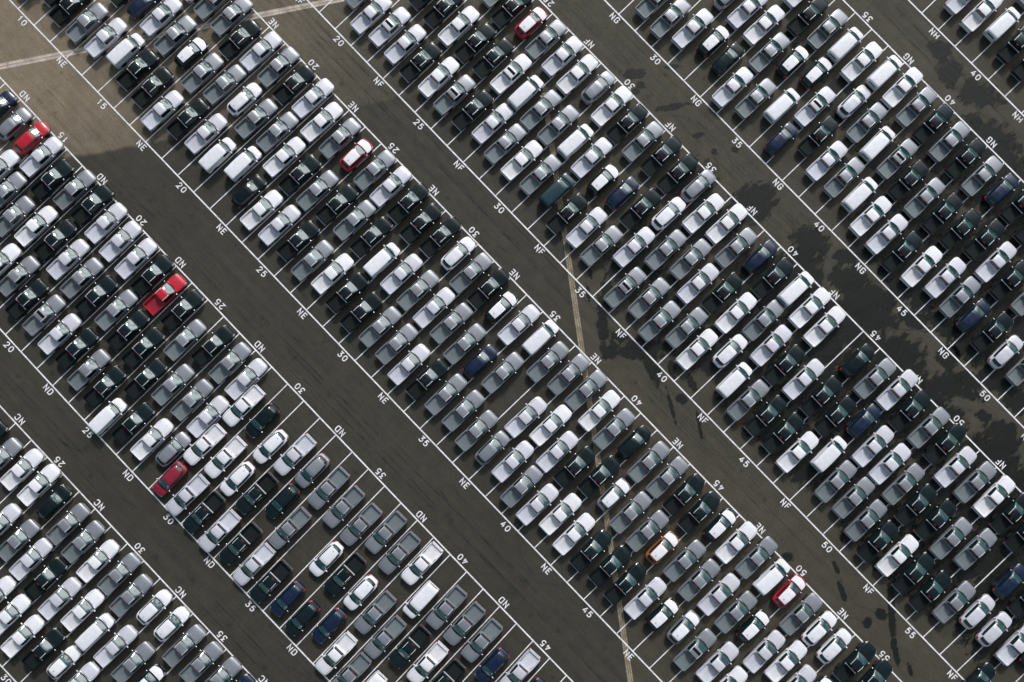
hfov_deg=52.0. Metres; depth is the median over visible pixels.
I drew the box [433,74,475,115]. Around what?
pickup truck
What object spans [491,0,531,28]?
pickup truck
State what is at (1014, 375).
pickup truck
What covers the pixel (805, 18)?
pickup truck
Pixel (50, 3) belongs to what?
pickup truck
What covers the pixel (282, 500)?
compact car
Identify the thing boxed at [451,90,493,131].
pickup truck
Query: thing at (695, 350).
pickup truck
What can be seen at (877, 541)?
pickup truck
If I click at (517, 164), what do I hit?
pickup truck
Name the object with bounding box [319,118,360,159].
pickup truck
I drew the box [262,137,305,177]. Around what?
pickup truck
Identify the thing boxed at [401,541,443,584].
pickup truck
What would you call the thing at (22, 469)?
pickup truck
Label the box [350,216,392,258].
pickup truck
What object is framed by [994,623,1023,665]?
pickup truck
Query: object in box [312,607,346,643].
compact car
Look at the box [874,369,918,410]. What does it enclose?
pickup truck
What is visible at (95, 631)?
van
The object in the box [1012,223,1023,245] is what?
pickup truck
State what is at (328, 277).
pickup truck
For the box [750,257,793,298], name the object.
pickup truck
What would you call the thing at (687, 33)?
pickup truck
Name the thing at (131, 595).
pickup truck
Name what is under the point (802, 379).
pickup truck
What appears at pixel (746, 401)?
pickup truck
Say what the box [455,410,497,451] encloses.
pickup truck
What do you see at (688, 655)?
pickup truck
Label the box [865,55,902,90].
van
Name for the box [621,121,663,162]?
pickup truck
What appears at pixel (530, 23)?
compact suv
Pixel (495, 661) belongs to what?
compact car
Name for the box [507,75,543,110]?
van
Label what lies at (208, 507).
pickup truck
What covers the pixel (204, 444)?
pickup truck
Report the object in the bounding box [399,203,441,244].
pickup truck
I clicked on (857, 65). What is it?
pickup truck
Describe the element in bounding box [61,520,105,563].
pickup truck
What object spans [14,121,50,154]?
compact car
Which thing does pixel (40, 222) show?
pickup truck
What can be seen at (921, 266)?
pickup truck
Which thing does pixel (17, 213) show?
pickup truck
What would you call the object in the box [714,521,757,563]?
pickup truck
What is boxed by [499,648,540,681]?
pickup truck
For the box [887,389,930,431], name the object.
pickup truck
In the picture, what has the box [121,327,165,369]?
pickup truck
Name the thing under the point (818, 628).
compact car
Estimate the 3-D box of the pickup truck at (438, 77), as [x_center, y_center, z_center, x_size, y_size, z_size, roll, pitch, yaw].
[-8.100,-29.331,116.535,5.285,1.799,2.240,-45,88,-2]
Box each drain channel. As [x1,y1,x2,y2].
[0,0,332,65]
[0,0,343,69]
[541,92,632,681]
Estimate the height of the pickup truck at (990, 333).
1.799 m
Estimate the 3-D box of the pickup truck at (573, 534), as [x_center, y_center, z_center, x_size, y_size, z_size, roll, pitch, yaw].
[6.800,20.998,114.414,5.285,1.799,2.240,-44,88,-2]
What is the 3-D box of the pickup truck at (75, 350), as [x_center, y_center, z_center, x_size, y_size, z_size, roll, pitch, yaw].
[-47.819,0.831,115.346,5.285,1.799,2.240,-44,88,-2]
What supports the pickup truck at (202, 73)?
on the asphalt ground
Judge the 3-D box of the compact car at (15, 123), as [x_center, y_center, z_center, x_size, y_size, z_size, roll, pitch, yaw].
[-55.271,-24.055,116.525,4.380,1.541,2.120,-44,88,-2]
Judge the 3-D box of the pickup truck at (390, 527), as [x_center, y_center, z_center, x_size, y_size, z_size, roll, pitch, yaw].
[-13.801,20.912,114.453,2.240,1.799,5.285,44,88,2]
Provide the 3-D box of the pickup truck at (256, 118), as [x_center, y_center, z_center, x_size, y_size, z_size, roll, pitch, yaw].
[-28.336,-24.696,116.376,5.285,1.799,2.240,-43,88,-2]
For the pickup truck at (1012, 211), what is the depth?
115.80 m
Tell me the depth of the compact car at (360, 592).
113.88 m
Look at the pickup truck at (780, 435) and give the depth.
114.67 m
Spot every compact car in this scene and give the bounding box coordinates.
[0,90,17,118]
[0,107,32,141]
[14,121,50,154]
[36,484,72,519]
[126,0,161,19]
[136,589,172,624]
[152,461,187,496]
[153,606,190,641]
[155,432,191,466]
[185,0,197,2]
[220,461,255,496]
[227,82,262,116]
[231,174,266,208]
[235,673,255,681]
[245,403,279,437]
[253,429,288,463]
[265,483,299,518]
[270,581,304,616]
[285,600,320,635]
[295,453,329,487]
[309,541,343,576]
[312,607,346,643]
[343,574,377,610]
[440,236,475,270]
[462,344,497,378]
[474,430,509,465]
[474,647,508,681]
[531,677,544,681]
[580,71,614,104]
[605,176,639,209]
[616,425,651,459]
[651,197,685,230]
[680,169,715,202]
[710,42,744,76]
[712,334,747,367]
[713,0,733,10]
[742,240,777,273]
[763,122,798,155]
[801,610,836,646]
[816,628,851,663]
[836,85,870,118]
[839,344,874,377]
[845,404,881,437]
[954,299,990,332]
[958,594,994,629]
[960,662,995,681]
[975,611,1011,646]
[983,173,1018,206]
[987,335,1022,368]
[991,563,1023,598]
[1018,652,1023,666]
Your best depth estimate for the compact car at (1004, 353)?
114.88 m
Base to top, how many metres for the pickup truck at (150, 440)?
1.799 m
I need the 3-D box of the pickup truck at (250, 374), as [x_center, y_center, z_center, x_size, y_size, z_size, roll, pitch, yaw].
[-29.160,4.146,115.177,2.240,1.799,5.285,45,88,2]
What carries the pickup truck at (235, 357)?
on the asphalt ground
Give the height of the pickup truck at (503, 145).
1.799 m
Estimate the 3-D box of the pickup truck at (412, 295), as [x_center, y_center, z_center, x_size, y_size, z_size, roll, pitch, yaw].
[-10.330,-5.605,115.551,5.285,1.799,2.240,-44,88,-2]
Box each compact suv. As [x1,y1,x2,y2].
[46,645,82,679]
[137,663,166,681]
[174,37,208,69]
[339,139,372,171]
[484,291,517,323]
[514,7,547,39]
[586,164,619,196]
[596,478,629,511]
[645,531,678,564]
[645,597,678,631]
[666,610,699,644]
[696,25,729,57]
[703,508,736,541]
[735,609,769,643]
[771,574,805,607]
[775,45,808,77]
[799,57,831,89]
[817,675,832,681]
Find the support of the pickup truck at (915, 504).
on the wet patches
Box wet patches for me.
[586,31,1023,675]
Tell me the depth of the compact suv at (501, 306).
115.06 m
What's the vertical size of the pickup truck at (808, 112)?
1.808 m
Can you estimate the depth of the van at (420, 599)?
113.37 m
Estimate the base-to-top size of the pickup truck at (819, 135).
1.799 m
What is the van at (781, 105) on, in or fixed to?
on the asphalt ground
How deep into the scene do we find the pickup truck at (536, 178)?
115.89 m
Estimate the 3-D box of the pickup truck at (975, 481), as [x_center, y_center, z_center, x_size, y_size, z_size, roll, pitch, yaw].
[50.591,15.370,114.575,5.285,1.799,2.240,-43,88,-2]
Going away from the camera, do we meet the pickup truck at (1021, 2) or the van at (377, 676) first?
the van at (377, 676)
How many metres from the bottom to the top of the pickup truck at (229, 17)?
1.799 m
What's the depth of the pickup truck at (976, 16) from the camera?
116.53 m
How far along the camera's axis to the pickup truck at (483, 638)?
113.74 m
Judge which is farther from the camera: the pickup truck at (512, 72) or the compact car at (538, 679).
the pickup truck at (512, 72)
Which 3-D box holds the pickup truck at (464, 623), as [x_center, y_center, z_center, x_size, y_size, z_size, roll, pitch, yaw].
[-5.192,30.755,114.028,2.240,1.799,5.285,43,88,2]
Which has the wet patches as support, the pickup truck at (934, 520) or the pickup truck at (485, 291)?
the pickup truck at (934, 520)
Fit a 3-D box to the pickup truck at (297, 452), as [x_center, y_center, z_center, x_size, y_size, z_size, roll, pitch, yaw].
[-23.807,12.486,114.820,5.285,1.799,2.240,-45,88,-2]
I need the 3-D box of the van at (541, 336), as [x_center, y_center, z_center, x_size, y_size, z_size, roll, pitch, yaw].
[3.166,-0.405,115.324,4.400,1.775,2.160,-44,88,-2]
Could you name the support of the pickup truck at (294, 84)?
on the asphalt ground
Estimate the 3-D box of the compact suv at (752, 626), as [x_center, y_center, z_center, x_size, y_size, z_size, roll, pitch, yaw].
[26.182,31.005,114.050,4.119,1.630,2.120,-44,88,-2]
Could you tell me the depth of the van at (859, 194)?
115.11 m
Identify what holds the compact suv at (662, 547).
on the asphalt ground
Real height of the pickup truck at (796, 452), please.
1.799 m
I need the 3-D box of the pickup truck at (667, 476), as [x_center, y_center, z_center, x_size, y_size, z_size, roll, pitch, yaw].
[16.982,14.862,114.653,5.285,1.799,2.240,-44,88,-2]
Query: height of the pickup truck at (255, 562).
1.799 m
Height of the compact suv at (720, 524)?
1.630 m
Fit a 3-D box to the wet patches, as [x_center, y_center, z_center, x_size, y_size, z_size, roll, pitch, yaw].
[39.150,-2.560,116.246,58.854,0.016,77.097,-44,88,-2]
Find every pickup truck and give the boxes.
[0,149,20,179]
[0,172,27,209]
[0,196,35,237]
[0,243,22,274]
[0,256,40,297]
[0,419,8,437]
[0,437,23,472]
[0,448,44,490]
[0,503,22,536]
[0,519,40,561]
[0,575,16,602]
[0,593,31,634]
[0,614,45,657]
[5,279,49,320]
[9,537,53,580]
[14,206,58,247]
[17,463,61,506]
[19,136,63,178]
[21,627,65,671]
[22,294,66,336]
[23,557,68,600]
[30,159,74,200]
[33,220,77,261]
[37,577,82,620]
[38,313,82,355]
[43,0,60,7]
[46,239,90,280]
[46,503,90,545]
[48,0,90,26]
[52,169,96,211]
[55,328,98,369]
[60,257,103,299]
[60,588,105,631]
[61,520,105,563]
[65,2,109,44]
[67,349,111,390]
[68,661,100,681]
[70,184,114,226]
[74,275,118,317]
[76,539,119,582]
[82,366,126,408]
[84,17,128,59]
[84,202,127,244]
[93,624,138,667]
[94,289,138,331]
[97,552,141,595]
[99,220,142,262]
[106,310,150,351]
[109,573,153,617]
[110,0,127,7]
[111,402,155,444]
[111,641,155,681]
[114,238,157,279]
[116,49,159,90]
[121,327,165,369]
[123,358,167,400]
[130,255,174,296]
[130,418,173,460]
[131,67,174,108]
[139,0,182,37]
[140,90,184,131]
[143,274,186,315]
[151,364,194,405]
[153,15,197,56]
[161,289,203,331]
[162,624,206,667]
[163,319,206,361]
[166,98,209,139]
[166,473,209,515]
[170,379,213,421]
[179,641,223,681]
[181,53,224,94]
[182,490,225,533]
[183,423,226,465]
[184,113,227,154]
[186,395,229,437]
[191,325,234,367]
[193,0,226,20]
[198,509,241,552]
[203,64,246,105]
[204,435,247,478]
[205,656,241,681]
[208,342,251,384]
[210,0,253,36]
[218,19,261,60]
[219,521,262,564]
[222,384,265,426]
[224,358,267,400]
[232,542,275,585]
[234,98,277,139]
[235,471,278,514]
[239,31,282,72]
[239,190,283,230]
[249,559,292,602]
[255,111,298,152]
[257,46,299,88]
[258,205,300,245]
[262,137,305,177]
[268,506,311,548]
[272,64,315,105]
[273,433,316,475]
[276,220,319,261]
[278,154,321,195]
[291,78,334,119]
[291,240,333,281]
[296,170,338,211]
[300,102,343,142]
[308,466,350,509]
[311,253,353,294]
[315,184,358,225]
[315,631,357,675]
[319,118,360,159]
[322,485,365,527]
[324,552,366,595]
[325,272,368,313]
[332,651,371,681]
[333,200,375,241]
[339,292,383,332]
[340,502,382,545]
[344,0,364,9]
[350,0,392,35]
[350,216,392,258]
[353,149,395,190]
[354,590,396,633]
[359,306,401,347]
[364,614,406,658]
[365,510,407,553]
[368,7,410,47]
[369,166,411,207]
[375,323,417,364]
[378,531,420,574]
[380,253,422,295]
[384,24,426,65]
[387,182,429,224]
[387,343,430,385]
[388,624,430,668]
[396,270,438,311]
[399,42,441,82]
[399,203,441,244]
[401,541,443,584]
[405,359,448,399]
[406,640,448,681]
[408,0,430,11]
[412,287,455,328]
[418,57,459,98]
[419,216,461,257]
[423,0,462,29]
[424,373,466,415]
[426,584,467,629]
[430,302,472,343]
[430,658,465,681]
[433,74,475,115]
[437,6,479,47]
[441,390,484,431]
[443,323,485,364]
[443,601,485,645]
[449,252,492,293]
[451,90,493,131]
[454,22,496,64]
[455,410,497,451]
[461,617,502,662]
[467,268,509,309]
[471,103,513,144]
[472,37,514,79]
[481,0,499,8]
[481,352,523,393]
[484,123,526,164]
[489,53,531,94]
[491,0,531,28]
[491,440,533,482]
[497,304,539,345]
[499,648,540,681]
[500,140,542,181]
[500,465,542,507]
[504,396,546,437]
[515,483,558,525]
[519,89,561,131]
[519,154,561,195]
[524,19,566,60]
[526,341,568,382]
[529,404,571,445]
[535,430,578,472]
[536,105,578,146]
[538,493,581,535]
[541,36,582,77]
[546,193,588,234]
[547,353,589,395]
[552,512,595,555]
[553,446,595,487]
[555,54,597,95]
[564,369,607,410]
[565,207,607,248]
[569,529,611,572]
[570,137,612,179]
[577,390,620,431]
[577,455,620,497]
[579,225,622,266]
[588,545,631,586]
[590,85,632,127]
[592,408,634,449]
[603,267,645,308]
[603,562,646,605]
[605,103,647,144]
[608,491,651,533]
[612,226,654,267]
[619,188,661,229]
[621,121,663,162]
[623,577,666,619]
[625,510,668,551]
[626,441,669,482]
[627,277,669,319]
[634,0,665,19]
[637,301,680,341]
[639,135,682,177]
[643,229,686,270]
[645,456,687,498]
[648,0,690,39]
[656,153,698,194]
[661,473,704,515]
[662,539,705,581]
[664,307,707,348]
[668,238,711,280]
[671,8,713,49]
[672,628,716,670]
[675,263,718,304]
[675,328,717,370]
[676,558,719,601]
[677,491,720,533]
[681,193,724,234]
[695,641,738,681]
[696,573,739,615]
[700,272,742,314]
[704,203,747,244]
[710,67,752,108]
[713,227,756,268]
[713,590,756,633]
[714,292,756,333]
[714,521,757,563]
[719,665,747,681]
[725,379,768,420]
[726,0,767,29]
[734,78,776,119]
[734,536,777,578]
[741,299,783,341]
[741,629,784,673]
[742,4,784,46]
[743,395,786,436]
[747,32,789,73]
[749,324,791,366]
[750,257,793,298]
[760,412,803,453]
[762,344,805,385]
[763,640,806,681]
[775,431,818,472]
[778,592,821,635]
[781,358,824,399]
[782,0,801,9]
[785,0,828,36]
[786,664,816,681]
[787,287,830,328]
[792,86,835,127]
[796,116,838,157]
[798,375,841,417]
[802,306,845,347]
[804,140,847,181]
[805,9,847,50]
[812,395,856,436]
[813,460,856,502]
[822,157,864,198]
[830,476,874,518]
[832,641,875,681]
[839,41,882,82]
[843,499,886,541]
[844,102,887,143]
[848,196,891,237]
[850,425,893,467]
[852,358,895,399]
[854,658,892,681]
[855,520,898,562]
[864,214,907,254]
[867,443,910,484]
[874,138,917,180]
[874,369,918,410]
[875,534,918,576]
[879,231,922,272]
[880,67,922,108]
[880,463,924,504]
[886,160,929,201]
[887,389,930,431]
[891,552,934,594]
[893,483,936,525]
[894,86,936,128]
[899,246,942,287]
[902,177,944,218]
[905,407,949,448]
[907,570,951,612]
[910,103,953,145]
[913,498,956,540]
[920,193,962,234]
[922,423,966,464]
[923,257,965,298]
[926,121,969,162]
[928,517,971,559]
[931,580,975,623]
[932,446,976,487]
[937,209,981,250]
[937,276,980,317]
[943,0,970,15]
[943,138,985,179]
[952,461,996,502]
[952,528,996,569]
[959,0,1002,33]
[959,156,1002,197]
[962,219,1005,260]
[969,311,1013,352]
[971,475,1015,517]
[973,241,1016,282]
[987,260,1023,301]
[988,492,1023,534]
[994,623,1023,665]
[995,26,1023,64]
[998,188,1023,224]
[1003,522,1023,553]
[1004,356,1023,386]
[1006,589,1023,618]
[1008,291,1023,316]
[1009,58,1023,81]
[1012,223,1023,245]
[1015,0,1023,9]
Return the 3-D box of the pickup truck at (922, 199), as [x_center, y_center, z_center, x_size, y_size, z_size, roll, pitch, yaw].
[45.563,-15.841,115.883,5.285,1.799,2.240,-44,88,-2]
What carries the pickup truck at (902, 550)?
on the wet patches
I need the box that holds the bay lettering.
[1,0,1023,681]
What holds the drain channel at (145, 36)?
on the asphalt ground
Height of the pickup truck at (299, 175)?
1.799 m
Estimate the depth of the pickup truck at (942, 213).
115.63 m
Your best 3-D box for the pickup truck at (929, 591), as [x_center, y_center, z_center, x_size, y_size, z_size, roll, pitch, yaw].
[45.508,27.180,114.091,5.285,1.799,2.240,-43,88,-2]
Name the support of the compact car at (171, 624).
on the asphalt ground
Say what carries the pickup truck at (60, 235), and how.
on the asphalt ground
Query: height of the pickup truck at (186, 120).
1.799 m
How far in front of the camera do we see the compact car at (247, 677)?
113.80 m
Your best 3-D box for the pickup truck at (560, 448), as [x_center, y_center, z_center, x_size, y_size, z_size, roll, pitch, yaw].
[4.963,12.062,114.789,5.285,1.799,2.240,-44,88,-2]
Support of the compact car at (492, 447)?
on the asphalt ground
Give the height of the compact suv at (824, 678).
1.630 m
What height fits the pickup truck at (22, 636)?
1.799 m
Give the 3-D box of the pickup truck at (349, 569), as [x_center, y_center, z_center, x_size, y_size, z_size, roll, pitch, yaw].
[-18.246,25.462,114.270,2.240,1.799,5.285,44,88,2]
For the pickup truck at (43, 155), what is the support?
on the asphalt ground
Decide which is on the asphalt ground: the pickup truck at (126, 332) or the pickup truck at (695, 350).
the pickup truck at (126, 332)
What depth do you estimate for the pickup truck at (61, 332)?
115.27 m
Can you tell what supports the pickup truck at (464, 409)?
on the asphalt ground
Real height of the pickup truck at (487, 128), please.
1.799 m
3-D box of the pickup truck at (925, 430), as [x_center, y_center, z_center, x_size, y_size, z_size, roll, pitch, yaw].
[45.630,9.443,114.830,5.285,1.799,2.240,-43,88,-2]
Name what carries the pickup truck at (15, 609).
on the asphalt ground
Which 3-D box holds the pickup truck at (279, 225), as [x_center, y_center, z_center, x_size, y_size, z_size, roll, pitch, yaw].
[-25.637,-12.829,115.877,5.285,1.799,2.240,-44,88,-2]
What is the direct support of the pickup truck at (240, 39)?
on the asphalt ground
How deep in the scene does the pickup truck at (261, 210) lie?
115.79 m
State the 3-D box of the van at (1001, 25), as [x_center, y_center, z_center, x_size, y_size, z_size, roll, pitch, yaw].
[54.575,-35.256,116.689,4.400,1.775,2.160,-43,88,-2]
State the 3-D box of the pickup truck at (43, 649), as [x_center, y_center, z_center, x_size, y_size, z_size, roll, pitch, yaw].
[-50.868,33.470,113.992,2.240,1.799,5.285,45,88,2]
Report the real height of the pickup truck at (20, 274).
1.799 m
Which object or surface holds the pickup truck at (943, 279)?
on the wet patches
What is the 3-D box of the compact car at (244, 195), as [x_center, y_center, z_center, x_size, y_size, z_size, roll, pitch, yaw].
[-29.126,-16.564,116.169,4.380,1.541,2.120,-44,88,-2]
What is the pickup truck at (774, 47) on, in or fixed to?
on the asphalt ground
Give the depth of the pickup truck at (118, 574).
114.15 m
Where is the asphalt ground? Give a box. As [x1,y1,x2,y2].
[0,0,1023,681]
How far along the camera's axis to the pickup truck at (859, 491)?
114.36 m
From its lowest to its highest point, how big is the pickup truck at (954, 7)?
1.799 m
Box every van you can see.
[75,613,115,651]
[88,398,127,434]
[106,33,145,68]
[198,137,236,173]
[224,146,261,181]
[363,242,400,277]
[366,670,387,681]
[402,580,438,618]
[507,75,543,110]
[522,320,558,355]
[538,173,574,208]
[557,124,593,159]
[715,362,752,398]
[752,558,789,595]
[762,88,799,123]
[776,271,813,306]
[809,435,846,472]
[826,27,862,62]
[840,177,877,212]
[858,126,894,162]
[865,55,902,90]
[983,7,1020,42]
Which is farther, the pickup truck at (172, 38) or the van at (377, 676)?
the pickup truck at (172, 38)
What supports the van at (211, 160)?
on the asphalt ground
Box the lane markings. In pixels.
[0,0,1023,681]
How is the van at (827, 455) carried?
on the wet patches
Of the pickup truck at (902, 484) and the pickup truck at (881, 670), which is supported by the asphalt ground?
the pickup truck at (881, 670)
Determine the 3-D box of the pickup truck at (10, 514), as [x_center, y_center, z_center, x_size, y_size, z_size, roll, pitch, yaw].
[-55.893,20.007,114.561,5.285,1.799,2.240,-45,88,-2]
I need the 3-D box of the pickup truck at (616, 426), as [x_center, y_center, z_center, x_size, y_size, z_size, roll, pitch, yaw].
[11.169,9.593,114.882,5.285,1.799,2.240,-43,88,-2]
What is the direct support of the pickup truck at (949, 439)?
on the wet patches
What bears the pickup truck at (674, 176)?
on the asphalt ground
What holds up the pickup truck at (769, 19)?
on the asphalt ground
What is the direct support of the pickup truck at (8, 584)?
on the asphalt ground
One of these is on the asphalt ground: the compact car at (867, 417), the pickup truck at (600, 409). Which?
the pickup truck at (600, 409)
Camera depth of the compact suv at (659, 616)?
113.69 m
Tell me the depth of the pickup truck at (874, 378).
114.90 m
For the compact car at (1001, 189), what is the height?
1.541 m
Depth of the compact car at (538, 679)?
113.72 m
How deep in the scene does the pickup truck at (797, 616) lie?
113.86 m
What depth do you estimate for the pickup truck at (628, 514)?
114.34 m
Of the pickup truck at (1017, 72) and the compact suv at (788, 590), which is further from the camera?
the pickup truck at (1017, 72)
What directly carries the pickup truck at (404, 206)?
on the asphalt ground
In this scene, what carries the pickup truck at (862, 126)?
on the wet patches
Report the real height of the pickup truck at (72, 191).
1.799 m
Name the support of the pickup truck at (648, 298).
on the wet patches
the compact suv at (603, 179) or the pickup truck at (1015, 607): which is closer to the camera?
the pickup truck at (1015, 607)
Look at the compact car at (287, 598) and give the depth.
113.87 m

